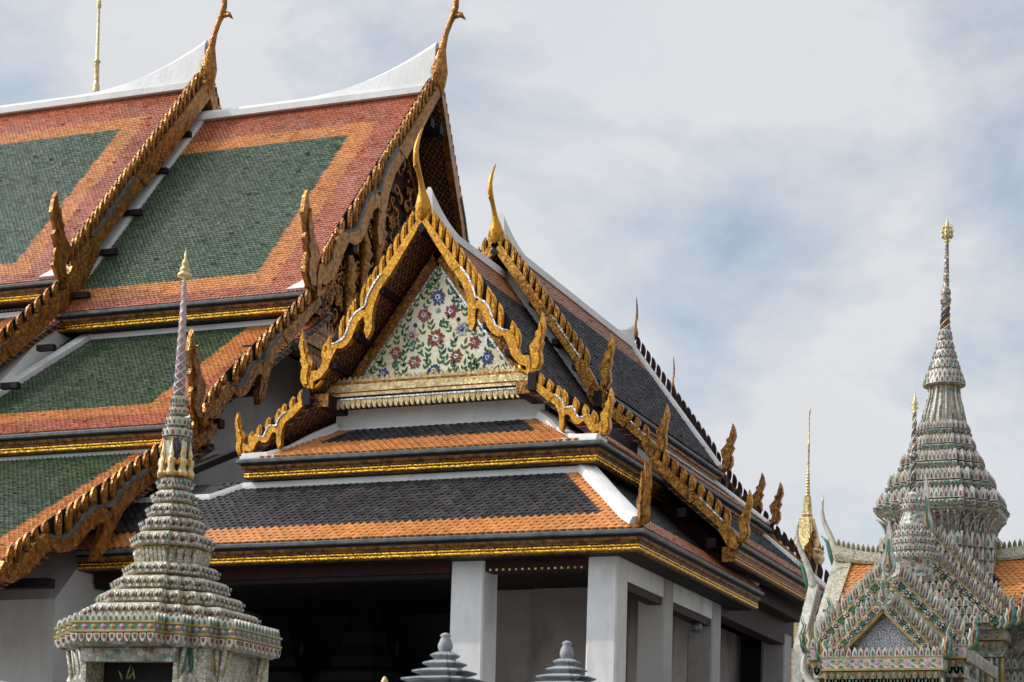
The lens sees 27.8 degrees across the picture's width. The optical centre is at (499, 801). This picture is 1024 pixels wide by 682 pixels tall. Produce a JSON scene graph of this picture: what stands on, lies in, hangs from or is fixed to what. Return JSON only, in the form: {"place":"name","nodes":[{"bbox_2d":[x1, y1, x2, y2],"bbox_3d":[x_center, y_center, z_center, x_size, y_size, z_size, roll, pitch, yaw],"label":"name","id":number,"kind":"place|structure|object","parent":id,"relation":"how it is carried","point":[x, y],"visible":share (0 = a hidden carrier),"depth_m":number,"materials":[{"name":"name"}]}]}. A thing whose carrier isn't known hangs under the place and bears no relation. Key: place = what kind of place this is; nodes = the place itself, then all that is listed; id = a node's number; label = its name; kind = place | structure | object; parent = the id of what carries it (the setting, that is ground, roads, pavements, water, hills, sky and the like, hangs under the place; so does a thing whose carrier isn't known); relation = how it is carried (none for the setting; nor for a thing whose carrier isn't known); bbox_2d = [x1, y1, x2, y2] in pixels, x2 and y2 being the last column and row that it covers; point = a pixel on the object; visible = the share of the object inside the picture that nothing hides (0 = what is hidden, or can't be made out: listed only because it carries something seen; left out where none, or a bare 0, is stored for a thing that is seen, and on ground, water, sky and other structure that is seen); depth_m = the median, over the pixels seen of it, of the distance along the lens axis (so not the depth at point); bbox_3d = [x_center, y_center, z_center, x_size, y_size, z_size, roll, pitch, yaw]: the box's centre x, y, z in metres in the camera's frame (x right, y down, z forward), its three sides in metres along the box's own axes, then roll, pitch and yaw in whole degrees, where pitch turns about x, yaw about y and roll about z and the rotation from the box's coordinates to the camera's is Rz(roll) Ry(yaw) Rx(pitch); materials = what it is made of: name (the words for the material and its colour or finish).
{"place":"outdoors","nodes":[
{"label":"outdoors","id":0,"kind":"place"},
{"bbox_2d":[0,0,469,681],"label":"ordination hall","id":1,"kind":"structure","parent":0,"point":[280,222],"depth_m":53.74,"materials":[{"name":"tile"}]},
{"bbox_2d":[0,0,1023,580],"label":"sky","id":2,"kind":"structure","parent":0,"point":[773,185],"materials":[{"name":"white"}]},
{"bbox_2d":[791,406,824,681],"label":"gilded spire","id":3,"kind":"structure","parent":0,"point":[807,522],"depth_m":74.58,"materials":[{"name":"gold metal"}]},
{"bbox_2d":[792,214,1023,681],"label":"porcelain gate","id":4,"kind":"structure","parent":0,"point":[931,589],"depth_m":38.89,"materials":[{"name":"white ceramic"}]},
{"label":"ground","id":5,"kind":"structure","parent":0,"visible":0},
{"bbox_2d":[92,0,101,91],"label":"gilded mast","id":6,"kind":"object","parent":5,"relation":"on","point":[96,85],"visible":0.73,"depth_m":79.99,"materials":[{"name":"gold metal"}]},
{"bbox_2d":[54,249,281,681],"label":"porcelain chedi","id":7,"kind":"structure","parent":5,"relation":"on","point":[165,608],"depth_m":23.56,"materials":[{"name":"grey ceramic"}]},
{"bbox_2d":[118,666,134,678],"bbox_3d":[-4.153,-1.438,23.042,0.224,0.167,0.024,1,-2,22],"label":"sprouting plant","id":8,"kind":"object","parent":7,"relation":"attached to","point":[133,673],"visible":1,"depth_m":23.03,"materials":[{"name":"green plant"}]},
{"bbox_2d":[401,633,485,681],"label":"granite post","id":9,"kind":"object","parent":5,"relation":"on","point":[444,665],"visible":1,"depth_m":17.84,"materials":[{"name":"grey stone"}]},
{"bbox_2d":[74,128,828,681],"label":"portico hall","id":10,"kind":"structure","parent":5,"relation":"on","point":[496,458],"depth_m":44.35,"materials":[{"name":"tile"}]},
{"bbox_2d":[536,641,596,681],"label":"granite post","id":11,"kind":"object","parent":5,"relation":"on","point":[565,669],"visible":1,"depth_m":17.88,"materials":[{"name":"grey stone"}]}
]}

